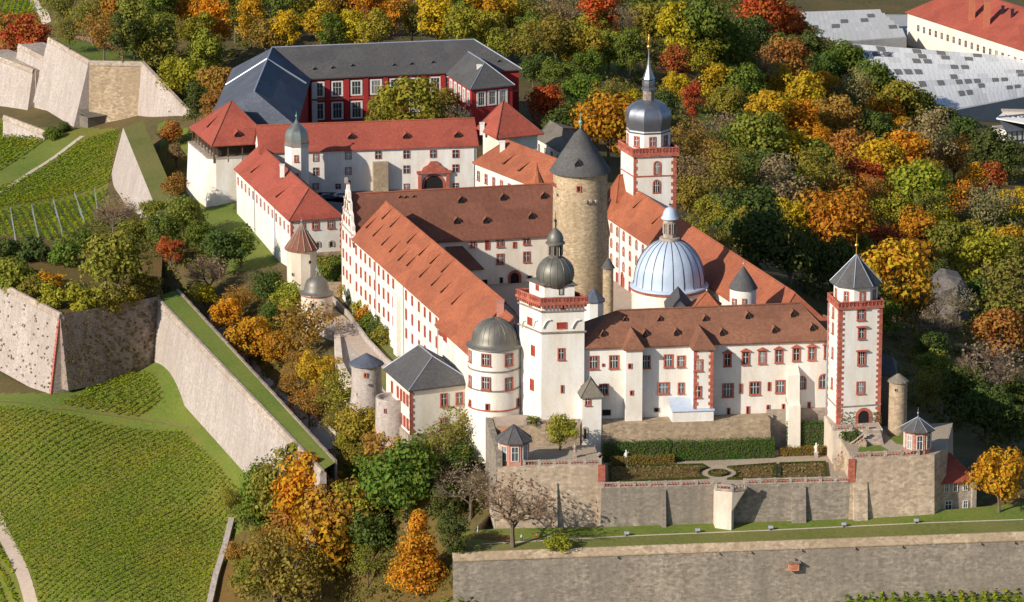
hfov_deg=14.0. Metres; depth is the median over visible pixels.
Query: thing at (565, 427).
tree
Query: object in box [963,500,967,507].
window
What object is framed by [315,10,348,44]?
tree
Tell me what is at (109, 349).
wall weeds
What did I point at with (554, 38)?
tree
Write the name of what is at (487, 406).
window
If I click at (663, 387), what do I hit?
window
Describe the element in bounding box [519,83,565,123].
tree
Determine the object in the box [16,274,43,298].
bush
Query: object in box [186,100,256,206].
battery pavilion
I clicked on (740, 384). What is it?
window
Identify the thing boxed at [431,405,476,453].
tree
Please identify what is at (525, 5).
tree
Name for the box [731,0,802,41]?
tree
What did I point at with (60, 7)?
tree
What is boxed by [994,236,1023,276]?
tree
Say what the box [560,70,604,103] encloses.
tree
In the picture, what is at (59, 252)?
bush
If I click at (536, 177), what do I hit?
spire
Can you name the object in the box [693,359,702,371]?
window
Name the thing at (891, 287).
tree
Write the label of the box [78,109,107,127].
timber shed
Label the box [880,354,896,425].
dark annex
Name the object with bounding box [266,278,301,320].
tree
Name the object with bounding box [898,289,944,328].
tree
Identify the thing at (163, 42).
tree
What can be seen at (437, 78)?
window
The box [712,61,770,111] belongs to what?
tree
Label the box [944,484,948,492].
window
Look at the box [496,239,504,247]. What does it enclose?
window
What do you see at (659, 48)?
undergrowth
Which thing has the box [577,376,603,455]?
gate hut
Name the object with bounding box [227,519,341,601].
tree
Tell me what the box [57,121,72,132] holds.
bush
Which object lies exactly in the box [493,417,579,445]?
tower terrace
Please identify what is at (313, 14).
tree
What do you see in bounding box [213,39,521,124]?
slate arsenal
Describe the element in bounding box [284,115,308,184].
onion stair tower
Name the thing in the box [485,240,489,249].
window
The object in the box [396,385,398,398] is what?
window
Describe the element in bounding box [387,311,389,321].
window
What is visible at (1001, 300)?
tree
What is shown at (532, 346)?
window
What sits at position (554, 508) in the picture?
buttress
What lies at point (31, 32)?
tree
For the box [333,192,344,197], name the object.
parked car
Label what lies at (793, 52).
tree
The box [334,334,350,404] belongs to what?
ward wall
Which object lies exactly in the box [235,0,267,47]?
tree
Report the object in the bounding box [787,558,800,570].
wall aedicule
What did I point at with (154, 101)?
tapering bastion face
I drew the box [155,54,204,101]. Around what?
tree
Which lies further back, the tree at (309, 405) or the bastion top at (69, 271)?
the bastion top at (69, 271)
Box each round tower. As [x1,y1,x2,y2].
[466,317,521,462]
[888,373,908,435]
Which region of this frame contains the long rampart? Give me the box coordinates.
[154,299,326,545]
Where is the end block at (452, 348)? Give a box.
[434,300,518,440]
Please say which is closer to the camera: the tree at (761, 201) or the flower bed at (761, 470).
the flower bed at (761, 470)
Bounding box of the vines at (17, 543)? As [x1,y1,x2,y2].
[0,404,239,601]
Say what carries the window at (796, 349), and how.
in the palace wing at (691, 364)
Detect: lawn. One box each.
[858,445,888,451]
[887,434,902,444]
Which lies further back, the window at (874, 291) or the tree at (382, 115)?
the tree at (382, 115)
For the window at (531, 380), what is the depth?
901.59 m
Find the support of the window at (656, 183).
in the onion tower at (650, 153)
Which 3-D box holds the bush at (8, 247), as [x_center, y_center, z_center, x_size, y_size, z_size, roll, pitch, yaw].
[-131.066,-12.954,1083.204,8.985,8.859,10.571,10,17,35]
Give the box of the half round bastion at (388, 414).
[375,392,400,451]
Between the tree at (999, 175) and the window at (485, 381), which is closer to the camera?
the window at (485, 381)
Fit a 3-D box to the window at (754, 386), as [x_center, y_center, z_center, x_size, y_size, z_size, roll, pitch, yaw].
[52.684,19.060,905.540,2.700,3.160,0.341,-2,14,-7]
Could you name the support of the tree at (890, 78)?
on the ground at (968, 444)
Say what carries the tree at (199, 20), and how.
on the ground at (968, 444)
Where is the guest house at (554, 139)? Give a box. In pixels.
[537,120,578,157]
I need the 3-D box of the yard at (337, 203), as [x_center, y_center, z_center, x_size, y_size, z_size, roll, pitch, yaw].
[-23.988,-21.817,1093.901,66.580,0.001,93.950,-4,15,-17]
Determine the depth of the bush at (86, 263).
1066.80 m
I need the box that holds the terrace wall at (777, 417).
[766,407,825,449]
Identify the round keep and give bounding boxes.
[549,113,610,295]
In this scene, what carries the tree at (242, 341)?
on the ground at (968, 444)
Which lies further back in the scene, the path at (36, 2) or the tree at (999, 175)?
the path at (36, 2)
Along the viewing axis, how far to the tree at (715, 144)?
1206.19 m
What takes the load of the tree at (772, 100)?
on the ground at (968, 444)
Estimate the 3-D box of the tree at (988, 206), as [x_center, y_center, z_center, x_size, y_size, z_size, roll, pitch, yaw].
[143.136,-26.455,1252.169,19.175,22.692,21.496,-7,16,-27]
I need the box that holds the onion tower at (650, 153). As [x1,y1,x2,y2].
[618,34,679,209]
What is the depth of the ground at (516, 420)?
900.30 m
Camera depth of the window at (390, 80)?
1222.74 m
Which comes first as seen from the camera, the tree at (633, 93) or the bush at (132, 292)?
the bush at (132, 292)
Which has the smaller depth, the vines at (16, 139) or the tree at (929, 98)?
the vines at (16, 139)
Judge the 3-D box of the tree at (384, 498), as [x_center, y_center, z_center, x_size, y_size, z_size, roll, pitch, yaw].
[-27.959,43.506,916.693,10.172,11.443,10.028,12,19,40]
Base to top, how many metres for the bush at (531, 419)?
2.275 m
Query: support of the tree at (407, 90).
on the ground at (968, 444)
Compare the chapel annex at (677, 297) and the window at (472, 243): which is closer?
the chapel annex at (677, 297)
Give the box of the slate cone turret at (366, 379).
[349,353,383,452]
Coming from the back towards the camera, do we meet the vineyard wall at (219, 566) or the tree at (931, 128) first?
the tree at (931, 128)
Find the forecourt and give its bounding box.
[885,14,907,36]
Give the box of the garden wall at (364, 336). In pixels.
[317,268,391,364]
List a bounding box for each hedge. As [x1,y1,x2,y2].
[602,437,671,462]
[609,453,674,464]
[671,436,774,460]
[779,445,826,456]
[785,419,823,446]
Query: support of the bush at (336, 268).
on the ground at (387, 350)
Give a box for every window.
[294,155,298,162]
[311,221,319,229]
[312,82,324,96]
[312,183,318,189]
[313,153,318,161]
[313,167,318,175]
[317,102,324,119]
[327,220,334,228]
[328,240,333,246]
[331,81,342,96]
[331,101,343,119]
[335,184,340,188]
[345,151,351,159]
[345,167,351,174]
[350,80,361,95]
[350,101,362,118]
[370,79,381,94]
[375,151,381,158]
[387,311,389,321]
[389,78,400,86]
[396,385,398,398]
[403,150,409,158]
[403,165,409,172]
[403,183,408,188]
[403,391,405,403]
[403,415,405,427]
[406,394,408,406]
[406,418,408,430]
[411,333,413,344]
[429,76,439,91]
[430,150,435,157]
[440,393,447,407]
[440,417,447,430]
[445,76,448,89]
[450,79,452,93]
[452,150,458,157]
[452,164,458,171]
[454,81,456,97]
[455,392,463,404]
[458,84,460,99]
[462,87,465,102]
[467,90,469,105]
[467,374,471,388]
[468,349,471,362]
[470,241,476,248]
[476,171,479,181]
[477,91,485,106]
[480,376,490,390]
[481,353,490,366]
[484,174,487,184]
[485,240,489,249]
[485,403,489,410]
[487,90,496,105]
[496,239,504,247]
[496,253,504,264]
[498,89,507,104]
[501,445,506,460]
[504,353,513,366]
[504,377,513,391]
[511,447,518,461]
[517,397,519,408]
[522,251,530,262]
[522,445,527,460]
[523,238,530,245]
[527,316,532,325]
[530,378,533,390]
[531,344,534,356]
[557,322,566,328]
[557,348,564,360]
[576,186,580,191]
[584,399,590,406]
[588,355,598,369]
[599,383,608,395]
[602,409,610,415]
[608,355,618,369]
[633,136,639,147]
[642,355,650,369]
[649,137,655,147]
[653,161,660,174]
[653,179,660,193]
[657,382,669,394]
[663,134,668,146]
[663,354,673,367]
[676,355,685,367]
[677,382,684,394]
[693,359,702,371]
[693,386,701,398]
[722,350,732,367]
[722,383,734,397]
[732,298,736,304]
[739,383,742,393]
[740,348,751,365]
[746,406,749,413]
[748,381,760,395]
[757,347,767,364]
[767,382,770,390]
[773,346,784,363]
[775,380,785,393]
[791,344,801,361]
[800,376,806,389]
[806,343,817,360]
[818,374,825,388]
[823,343,826,359]
[830,347,833,359]
[843,291,848,301]
[855,307,867,320]
[856,326,867,339]
[856,350,867,365]
[856,381,864,394]
[859,292,865,302]
[873,289,876,299]
[903,432,904,447]
[907,434,912,449]
[916,436,922,449]
[926,434,930,449]
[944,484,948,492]
[945,500,951,509]
[953,483,957,491]
[963,482,967,490]
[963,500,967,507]
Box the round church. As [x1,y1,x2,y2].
[630,204,708,308]
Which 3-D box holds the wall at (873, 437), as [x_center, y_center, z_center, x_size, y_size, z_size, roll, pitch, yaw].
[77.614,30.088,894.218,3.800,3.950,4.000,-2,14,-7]
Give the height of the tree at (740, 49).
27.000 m
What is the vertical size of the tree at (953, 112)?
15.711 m
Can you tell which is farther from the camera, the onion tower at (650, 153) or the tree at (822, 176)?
the tree at (822, 176)
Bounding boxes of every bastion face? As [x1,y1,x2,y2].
[0,49,39,109]
[0,284,66,393]
[16,42,46,110]
[33,37,89,126]
[60,296,159,390]
[89,60,140,122]
[138,61,189,116]
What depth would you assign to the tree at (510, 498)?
866.96 m
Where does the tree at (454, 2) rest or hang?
on the ground at (968, 444)
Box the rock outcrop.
[920,268,970,322]
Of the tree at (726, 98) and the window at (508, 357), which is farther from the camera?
the tree at (726, 98)
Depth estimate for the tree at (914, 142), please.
1302.15 m
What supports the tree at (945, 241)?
on the ground at (968, 444)
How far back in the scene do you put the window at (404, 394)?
915.34 m
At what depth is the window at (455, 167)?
1128.64 m
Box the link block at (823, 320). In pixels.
[817,314,827,329]
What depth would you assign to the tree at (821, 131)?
1305.12 m
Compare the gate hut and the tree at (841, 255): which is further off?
the tree at (841, 255)
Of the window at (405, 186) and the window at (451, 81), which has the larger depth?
the window at (451, 81)
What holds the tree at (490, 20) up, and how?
on the ground at (968, 444)
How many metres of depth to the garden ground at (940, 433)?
894.04 m
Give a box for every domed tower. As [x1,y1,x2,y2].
[299,264,333,320]
[515,211,588,419]
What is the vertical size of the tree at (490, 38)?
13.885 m
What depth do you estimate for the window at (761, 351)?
904.01 m
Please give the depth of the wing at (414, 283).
968.62 m
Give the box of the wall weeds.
[0,293,157,387]
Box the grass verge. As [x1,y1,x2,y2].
[450,520,1023,551]
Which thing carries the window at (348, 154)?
in the gate wing at (382, 155)
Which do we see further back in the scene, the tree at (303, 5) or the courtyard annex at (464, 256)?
the tree at (303, 5)
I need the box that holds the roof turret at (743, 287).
[729,259,757,304]
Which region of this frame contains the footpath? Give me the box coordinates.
[483,519,1023,543]
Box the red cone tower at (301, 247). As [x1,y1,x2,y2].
[284,218,318,304]
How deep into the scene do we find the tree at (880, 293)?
1061.99 m
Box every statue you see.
[572,443,577,457]
[814,443,818,457]
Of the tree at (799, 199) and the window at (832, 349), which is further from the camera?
the tree at (799, 199)
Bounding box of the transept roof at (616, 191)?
[607,174,625,202]
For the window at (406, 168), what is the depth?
1126.44 m
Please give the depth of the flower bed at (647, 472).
889.89 m
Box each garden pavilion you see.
[495,424,531,465]
[900,412,934,454]
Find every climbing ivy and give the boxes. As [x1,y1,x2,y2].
[841,411,854,423]
[872,412,881,424]
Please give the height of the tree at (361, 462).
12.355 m
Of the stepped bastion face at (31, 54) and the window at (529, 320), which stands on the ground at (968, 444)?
the stepped bastion face at (31, 54)
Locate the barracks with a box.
[905,0,1023,59]
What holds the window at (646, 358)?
in the palace wing at (691, 364)
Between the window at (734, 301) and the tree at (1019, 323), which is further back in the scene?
the tree at (1019, 323)
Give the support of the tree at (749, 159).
on the ground at (968, 444)
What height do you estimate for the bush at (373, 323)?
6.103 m
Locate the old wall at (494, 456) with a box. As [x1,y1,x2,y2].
[485,417,501,528]
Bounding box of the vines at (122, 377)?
[60,370,161,415]
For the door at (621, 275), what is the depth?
1019.89 m
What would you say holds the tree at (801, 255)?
on the ground at (968, 444)
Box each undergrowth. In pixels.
[63,214,482,601]
[75,0,1023,457]
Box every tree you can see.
[0,9,55,50]
[0,11,21,45]
[36,0,86,30]
[50,13,90,49]
[63,0,111,43]
[71,6,121,59]
[71,226,153,292]
[89,190,135,232]
[97,0,120,31]
[105,12,140,62]
[112,0,154,60]
[115,200,140,218]
[124,34,143,59]
[134,20,184,89]
[137,200,166,224]
[142,8,177,33]
[143,0,179,24]
[144,211,184,244]
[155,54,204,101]
[156,119,182,146]
[156,234,184,265]
[159,171,189,198]
[161,142,187,167]
[164,194,207,235]
[167,0,202,20]
[169,13,189,55]
[178,54,197,78]
[181,11,217,54]
[181,78,207,122]
[181,219,215,253]
[182,251,229,284]
[186,27,225,86]
[187,281,219,311]
[192,0,234,55]
[194,64,231,97]
[198,87,220,118]
[198,227,245,277]
[208,296,243,334]
[218,0,248,42]
[218,484,242,514]
[221,283,258,317]
[222,540,256,568]
[223,315,276,368]
[226,223,260,268]
[226,556,262,596]
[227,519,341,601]
[233,498,274,538]
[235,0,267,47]
[235,455,273,490]
[236,458,278,538]
[243,15,288,50]
[246,442,297,553]
[247,527,277,560]
[248,0,267,17]
[249,268,286,302]
[257,302,286,328]
[257,330,296,366]
[264,0,300,42]
[264,504,322,562]
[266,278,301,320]
[267,8,302,45]
[269,293,343,353]
[269,449,342,560]
[274,371,308,406]
[282,348,312,389]
[284,479,364,573]
[287,382,326,427]
[293,0,313,27]
[293,348,342,397]
[298,0,340,43]
[298,541,354,598]
[299,476,363,584]
[304,529,364,572]
[312,0,349,33]
[313,366,350,416]
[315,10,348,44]
[318,405,345,439]
[320,475,389,554]
[330,473,383,567]
[332,401,374,448]
[332,429,360,455]
[332,442,365,478]
[333,0,357,23]
[338,506,398,561]
[339,7,365,43]
[344,447,382,482]
[345,542,391,587]
[346,0,387,31]
[353,7,393,42]
[357,429,448,531]
[360,427,401,464]
[364,96,404,120]
[365,476,401,516]
[366,74,450,119]
[379,0,417,36]
[383,508,448,598]
[390,1,431,40]
[397,426,454,474]
[415,0,455,39]
[423,483,475,521]
[427,87,459,117]
[428,459,457,487]
[430,508,470,550]
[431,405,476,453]
[434,460,489,520]
[436,100,471,117]
[439,593,478,601]
[440,437,477,476]
[441,2,478,39]
[446,0,475,7]
[463,0,516,30]
[464,9,508,46]
[472,445,484,468]
[476,470,560,547]
[477,26,511,56]
[498,16,549,74]
[500,0,525,33]
[507,0,552,22]
[514,12,545,47]
[518,53,551,87]
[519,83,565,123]
[530,0,579,27]
[533,12,581,60]
[536,55,576,89]
[540,99,579,127]
[545,413,579,449]
[560,24,608,66]
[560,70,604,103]
[562,96,598,128]
[564,0,590,21]
[568,88,634,164]
[570,10,613,48]
[570,46,605,74]
[576,0,621,51]
[582,75,626,103]
[597,29,626,70]
[609,3,641,30]
[612,27,645,82]
[617,87,642,103]
[627,1,669,49]
[629,0,660,10]
[652,0,690,42]
[654,0,703,73]
[654,86,679,122]
[656,43,692,89]
[658,71,694,105]
[670,116,713,161]
[676,154,712,192]
[676,170,712,220]
[677,0,735,82]
[680,32,728,84]
[680,79,705,120]
[682,135,734,176]
[682,215,710,234]
[686,144,757,195]
[687,194,724,228]
[693,61,734,98]
[698,111,736,148]
[701,228,740,255]
[703,16,762,72]
[703,121,745,155]
[704,83,747,123]
[707,197,731,235]
[708,180,785,238]
[710,109,794,160]
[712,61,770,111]
[714,169,759,207]
[719,208,789,268]
[723,205,750,255]
[725,143,754,166]
[730,14,775,57]
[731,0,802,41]
[732,38,787,87]
[733,146,792,191]
[742,89,791,131]
[749,151,818,208]
[753,33,815,90]
[759,62,797,95]
[760,219,823,288]
[767,32,791,52]
[767,125,822,184]
[769,8,813,40]
[775,194,810,243]
[779,98,822,137]
[782,70,826,111]
[785,136,836,186]
[787,186,812,220]
[788,29,830,69]
[790,145,858,212]
[794,183,883,247]
[794,214,825,239]
[798,235,859,295]
[805,51,844,75]
[810,94,865,141]
[811,121,833,145]
[812,70,832,80]
[815,75,844,97]
[821,38,868,93]
[824,94,857,123]
[825,170,871,197]
[826,127,875,175]
[827,66,877,106]
[842,156,890,190]
[846,234,876,256]
[849,134,917,197]
[851,57,899,108]
[854,108,899,151]
[854,203,877,236]
[856,81,878,113]
[858,173,892,205]
[859,223,895,253]
[859,236,942,321]
[864,94,906,121]
[865,79,927,125]
[869,189,911,235]
[875,70,897,94]
[878,284,893,298]
[880,158,959,215]
[880,272,919,321]
[882,298,902,340]
[884,128,940,185]
[886,203,938,249]
[886,227,910,273]
[888,115,916,138]
[892,104,959,161]
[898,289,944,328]
[901,84,947,133]
[908,365,948,411]
[909,188,956,224]
[911,331,953,362]
[914,348,956,389]
[915,247,952,273]
[916,256,953,276]
[917,299,963,335]
[921,219,975,267]
[926,203,959,232]
[927,133,972,185]
[933,105,962,140]
[934,115,984,151]
[934,362,991,426]
[938,177,982,221]
[941,285,979,321]
[949,223,1016,284]
[950,383,1014,442]
[953,218,984,244]
[954,333,1023,406]
[955,161,988,207]
[955,175,1022,235]
[958,125,1011,168]
[961,446,1023,512]
[962,307,1023,362]
[967,252,1023,354]
[967,275,998,315]
[979,157,1008,197]
[983,134,1023,184]
[985,204,1023,227]
[985,401,1023,450]
[990,224,1023,251]
[992,185,1023,225]
[993,372,1023,418]
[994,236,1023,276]
[1007,300,1023,336]
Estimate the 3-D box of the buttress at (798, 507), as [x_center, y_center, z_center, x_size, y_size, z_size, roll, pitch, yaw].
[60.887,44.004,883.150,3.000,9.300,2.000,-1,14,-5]
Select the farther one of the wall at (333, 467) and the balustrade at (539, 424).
the wall at (333, 467)
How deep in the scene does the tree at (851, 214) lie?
1152.36 m
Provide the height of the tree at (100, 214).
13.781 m
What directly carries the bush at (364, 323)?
on the ground at (387, 350)
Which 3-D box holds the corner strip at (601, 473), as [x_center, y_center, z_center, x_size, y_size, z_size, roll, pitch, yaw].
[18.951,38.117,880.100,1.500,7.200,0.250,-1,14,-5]
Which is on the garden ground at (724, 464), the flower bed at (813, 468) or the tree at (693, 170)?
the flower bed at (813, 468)
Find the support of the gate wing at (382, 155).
on the ground at (968, 444)
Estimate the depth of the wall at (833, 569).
873.15 m
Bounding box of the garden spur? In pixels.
[713,485,745,529]
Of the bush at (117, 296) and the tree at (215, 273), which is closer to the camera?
the bush at (117, 296)
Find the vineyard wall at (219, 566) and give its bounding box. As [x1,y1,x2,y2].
[207,517,233,601]
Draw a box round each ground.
[0,0,1023,601]
[336,309,399,390]
[494,415,577,425]
[502,445,597,465]
[602,450,847,485]
[826,416,880,428]
[843,423,950,455]
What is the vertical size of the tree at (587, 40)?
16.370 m
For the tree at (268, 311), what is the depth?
1019.40 m
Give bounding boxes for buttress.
[552,483,557,527]
[597,482,600,526]
[661,490,665,527]
[791,486,805,522]
[853,482,867,520]
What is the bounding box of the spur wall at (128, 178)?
[111,128,157,232]
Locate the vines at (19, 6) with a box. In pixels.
[0,0,36,21]
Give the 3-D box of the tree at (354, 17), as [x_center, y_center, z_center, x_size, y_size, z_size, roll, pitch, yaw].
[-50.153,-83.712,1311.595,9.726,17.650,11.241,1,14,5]
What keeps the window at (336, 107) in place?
in the slate arsenal
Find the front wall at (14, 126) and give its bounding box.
[2,115,46,139]
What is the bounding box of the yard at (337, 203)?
[318,188,437,213]
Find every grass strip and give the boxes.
[124,121,175,214]
[160,290,334,468]
[459,503,1023,540]
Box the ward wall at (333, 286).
[328,282,341,296]
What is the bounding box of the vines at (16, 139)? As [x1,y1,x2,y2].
[0,123,44,167]
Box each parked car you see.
[321,193,335,199]
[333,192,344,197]
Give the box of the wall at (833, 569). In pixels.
[452,514,1023,601]
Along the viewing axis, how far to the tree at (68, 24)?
1286.70 m
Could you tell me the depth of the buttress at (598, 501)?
880.40 m
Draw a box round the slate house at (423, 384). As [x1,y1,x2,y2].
[383,344,465,462]
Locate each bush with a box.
[0,236,24,260]
[0,255,39,295]
[16,233,51,262]
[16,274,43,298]
[36,279,67,308]
[37,269,67,287]
[42,125,63,140]
[47,237,84,266]
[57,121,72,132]
[60,279,106,313]
[64,228,90,248]
[80,260,98,276]
[90,281,128,312]
[112,219,152,241]
[116,281,144,304]
[124,273,163,297]
[317,254,341,273]
[317,257,341,281]
[324,258,341,277]
[328,271,341,281]
[337,274,342,296]
[340,285,345,296]
[345,295,355,309]
[350,299,362,317]
[353,304,369,322]
[358,309,373,329]
[365,314,382,337]
[368,323,390,345]
[445,540,466,554]
[526,415,541,425]
[543,533,572,552]
[839,429,859,441]
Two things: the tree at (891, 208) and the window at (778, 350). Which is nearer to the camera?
the window at (778, 350)
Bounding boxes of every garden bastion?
[490,445,601,528]
[840,423,952,519]
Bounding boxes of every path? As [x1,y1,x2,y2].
[0,136,83,192]
[0,400,188,428]
[30,0,50,23]
[75,36,121,49]
[209,316,342,458]
[327,309,386,367]
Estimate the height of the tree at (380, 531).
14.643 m
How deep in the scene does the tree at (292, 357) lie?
982.00 m
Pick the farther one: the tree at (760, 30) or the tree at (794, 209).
the tree at (760, 30)
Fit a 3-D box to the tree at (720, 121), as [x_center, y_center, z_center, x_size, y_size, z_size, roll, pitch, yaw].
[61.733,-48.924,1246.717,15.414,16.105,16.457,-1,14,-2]
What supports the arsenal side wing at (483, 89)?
on the ground at (968, 444)
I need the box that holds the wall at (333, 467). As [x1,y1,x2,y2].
[176,289,336,480]
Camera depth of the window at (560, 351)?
897.20 m
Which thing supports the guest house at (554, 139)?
on the ground at (968, 444)
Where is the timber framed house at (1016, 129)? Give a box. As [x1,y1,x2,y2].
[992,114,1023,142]
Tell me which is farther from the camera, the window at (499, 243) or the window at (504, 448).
the window at (499, 243)
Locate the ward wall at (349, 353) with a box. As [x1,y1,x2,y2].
[293,307,385,392]
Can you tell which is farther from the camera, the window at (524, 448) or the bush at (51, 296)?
the bush at (51, 296)
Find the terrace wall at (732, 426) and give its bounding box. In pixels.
[599,413,770,459]
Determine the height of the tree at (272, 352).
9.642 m
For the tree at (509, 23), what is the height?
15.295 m
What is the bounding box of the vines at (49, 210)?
[0,187,105,241]
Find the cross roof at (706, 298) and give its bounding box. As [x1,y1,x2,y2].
[689,289,721,306]
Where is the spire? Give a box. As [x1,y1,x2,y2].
[529,162,543,183]
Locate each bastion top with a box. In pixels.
[0,235,162,313]
[56,32,155,61]
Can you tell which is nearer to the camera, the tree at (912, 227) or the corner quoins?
the corner quoins
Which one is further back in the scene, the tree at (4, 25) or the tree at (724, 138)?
the tree at (4, 25)
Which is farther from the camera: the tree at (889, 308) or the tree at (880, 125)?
the tree at (880, 125)
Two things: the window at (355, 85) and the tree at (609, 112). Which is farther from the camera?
the window at (355, 85)
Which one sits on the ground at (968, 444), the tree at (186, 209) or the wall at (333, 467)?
the tree at (186, 209)
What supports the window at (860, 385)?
in the spire tower at (855, 300)
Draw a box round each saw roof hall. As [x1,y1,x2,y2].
[802,9,906,47]
[837,43,1023,121]
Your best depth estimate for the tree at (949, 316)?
1063.03 m
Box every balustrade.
[523,458,601,465]
[524,418,580,425]
[601,479,713,487]
[714,482,746,490]
[743,476,847,483]
[832,423,868,430]
[832,431,866,461]
[851,449,919,457]
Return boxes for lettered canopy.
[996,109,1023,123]
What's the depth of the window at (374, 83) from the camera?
1221.84 m
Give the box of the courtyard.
[488,280,631,314]
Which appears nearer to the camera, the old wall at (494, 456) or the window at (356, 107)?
the old wall at (494, 456)
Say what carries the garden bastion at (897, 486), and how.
on the ground at (968, 444)
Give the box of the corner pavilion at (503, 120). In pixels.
[476,100,543,153]
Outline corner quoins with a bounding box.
[49,315,61,393]
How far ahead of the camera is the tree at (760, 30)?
1505.34 m
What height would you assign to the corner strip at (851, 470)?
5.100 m
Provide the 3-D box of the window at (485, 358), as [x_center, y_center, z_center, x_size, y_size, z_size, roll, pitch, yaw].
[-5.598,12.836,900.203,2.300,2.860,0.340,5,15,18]
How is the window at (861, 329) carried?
in the spire tower at (855, 300)
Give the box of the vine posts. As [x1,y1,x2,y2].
[10,187,96,240]
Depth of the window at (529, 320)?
898.95 m
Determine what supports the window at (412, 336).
in the wing at (414, 283)
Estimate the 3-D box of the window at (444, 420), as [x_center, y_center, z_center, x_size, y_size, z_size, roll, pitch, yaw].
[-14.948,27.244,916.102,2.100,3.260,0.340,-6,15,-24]
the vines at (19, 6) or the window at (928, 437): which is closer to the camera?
the window at (928, 437)
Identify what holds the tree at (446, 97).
on the ground at (968, 444)
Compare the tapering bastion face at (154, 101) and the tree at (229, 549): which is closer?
the tree at (229, 549)
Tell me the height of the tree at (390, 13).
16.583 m
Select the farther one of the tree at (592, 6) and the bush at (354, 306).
the tree at (592, 6)
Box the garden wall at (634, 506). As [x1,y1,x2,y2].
[600,449,849,526]
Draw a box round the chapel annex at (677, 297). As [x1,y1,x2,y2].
[664,286,690,306]
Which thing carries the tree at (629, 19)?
on the ground at (968, 444)
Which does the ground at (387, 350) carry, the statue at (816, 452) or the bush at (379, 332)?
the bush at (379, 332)
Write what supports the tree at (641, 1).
on the ground at (968, 444)
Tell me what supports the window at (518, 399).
in the round tower at (493, 345)
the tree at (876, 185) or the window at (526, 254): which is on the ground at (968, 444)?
the tree at (876, 185)
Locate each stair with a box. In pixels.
[834,439,866,470]
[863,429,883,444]
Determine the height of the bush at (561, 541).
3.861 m
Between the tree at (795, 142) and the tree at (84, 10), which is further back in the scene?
the tree at (84, 10)
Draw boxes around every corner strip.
[598,465,604,485]
[848,459,854,481]
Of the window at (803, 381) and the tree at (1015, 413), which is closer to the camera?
the window at (803, 381)
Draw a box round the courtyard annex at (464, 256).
[445,246,483,279]
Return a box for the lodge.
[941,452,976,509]
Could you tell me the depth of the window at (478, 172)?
1121.77 m
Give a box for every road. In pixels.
[0,510,37,601]
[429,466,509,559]
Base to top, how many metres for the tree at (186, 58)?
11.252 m
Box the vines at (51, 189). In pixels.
[0,128,117,206]
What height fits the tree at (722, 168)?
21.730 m
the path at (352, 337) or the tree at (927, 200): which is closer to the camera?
the path at (352, 337)
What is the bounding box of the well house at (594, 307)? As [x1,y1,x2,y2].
[584,288,604,320]
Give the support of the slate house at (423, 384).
on the ground at (968, 444)
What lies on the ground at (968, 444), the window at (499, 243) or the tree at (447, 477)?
the tree at (447, 477)
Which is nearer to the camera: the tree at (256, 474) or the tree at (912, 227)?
the tree at (256, 474)
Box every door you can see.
[582,427,587,438]
[620,272,623,287]
[855,408,871,423]
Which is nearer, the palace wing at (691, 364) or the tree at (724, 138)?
the palace wing at (691, 364)
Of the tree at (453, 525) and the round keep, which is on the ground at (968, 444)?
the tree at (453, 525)
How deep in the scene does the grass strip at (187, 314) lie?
983.38 m
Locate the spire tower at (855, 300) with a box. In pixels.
[826,237,883,424]
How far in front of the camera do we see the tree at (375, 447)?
919.85 m
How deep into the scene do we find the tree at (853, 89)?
1460.90 m
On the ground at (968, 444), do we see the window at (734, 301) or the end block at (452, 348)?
the end block at (452, 348)
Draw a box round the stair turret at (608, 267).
[601,257,614,314]
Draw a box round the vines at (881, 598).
[835,588,1019,601]
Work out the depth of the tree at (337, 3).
1344.40 m
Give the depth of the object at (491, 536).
876.30 m
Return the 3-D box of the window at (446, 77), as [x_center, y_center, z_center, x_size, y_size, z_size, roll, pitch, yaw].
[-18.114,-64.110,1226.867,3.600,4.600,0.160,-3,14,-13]
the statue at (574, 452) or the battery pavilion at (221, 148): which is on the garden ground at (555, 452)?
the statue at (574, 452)
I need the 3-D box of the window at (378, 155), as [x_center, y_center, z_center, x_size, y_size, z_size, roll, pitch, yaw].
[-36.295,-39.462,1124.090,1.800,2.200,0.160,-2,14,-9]
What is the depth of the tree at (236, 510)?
941.89 m
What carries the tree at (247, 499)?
on the ground at (968, 444)
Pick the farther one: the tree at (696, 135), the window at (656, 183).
the tree at (696, 135)
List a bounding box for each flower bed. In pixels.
[608,463,707,481]
[708,469,728,476]
[727,462,776,479]
[778,460,827,479]
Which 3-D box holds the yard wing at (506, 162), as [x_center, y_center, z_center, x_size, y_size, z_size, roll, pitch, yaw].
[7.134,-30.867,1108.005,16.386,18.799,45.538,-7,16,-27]
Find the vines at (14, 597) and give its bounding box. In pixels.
[0,550,16,601]
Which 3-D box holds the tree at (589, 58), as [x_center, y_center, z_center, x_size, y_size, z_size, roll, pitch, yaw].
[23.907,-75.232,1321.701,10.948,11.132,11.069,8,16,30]
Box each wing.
[234,146,341,265]
[253,117,478,192]
[340,177,607,312]
[351,200,518,356]
[446,51,514,138]
[472,139,607,188]
[584,302,826,447]
[607,191,821,317]
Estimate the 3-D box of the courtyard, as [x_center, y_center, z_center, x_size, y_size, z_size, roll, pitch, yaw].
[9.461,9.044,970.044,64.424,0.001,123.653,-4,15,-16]
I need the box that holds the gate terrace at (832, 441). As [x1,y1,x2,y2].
[824,416,882,463]
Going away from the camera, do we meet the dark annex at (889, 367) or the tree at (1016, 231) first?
the dark annex at (889, 367)

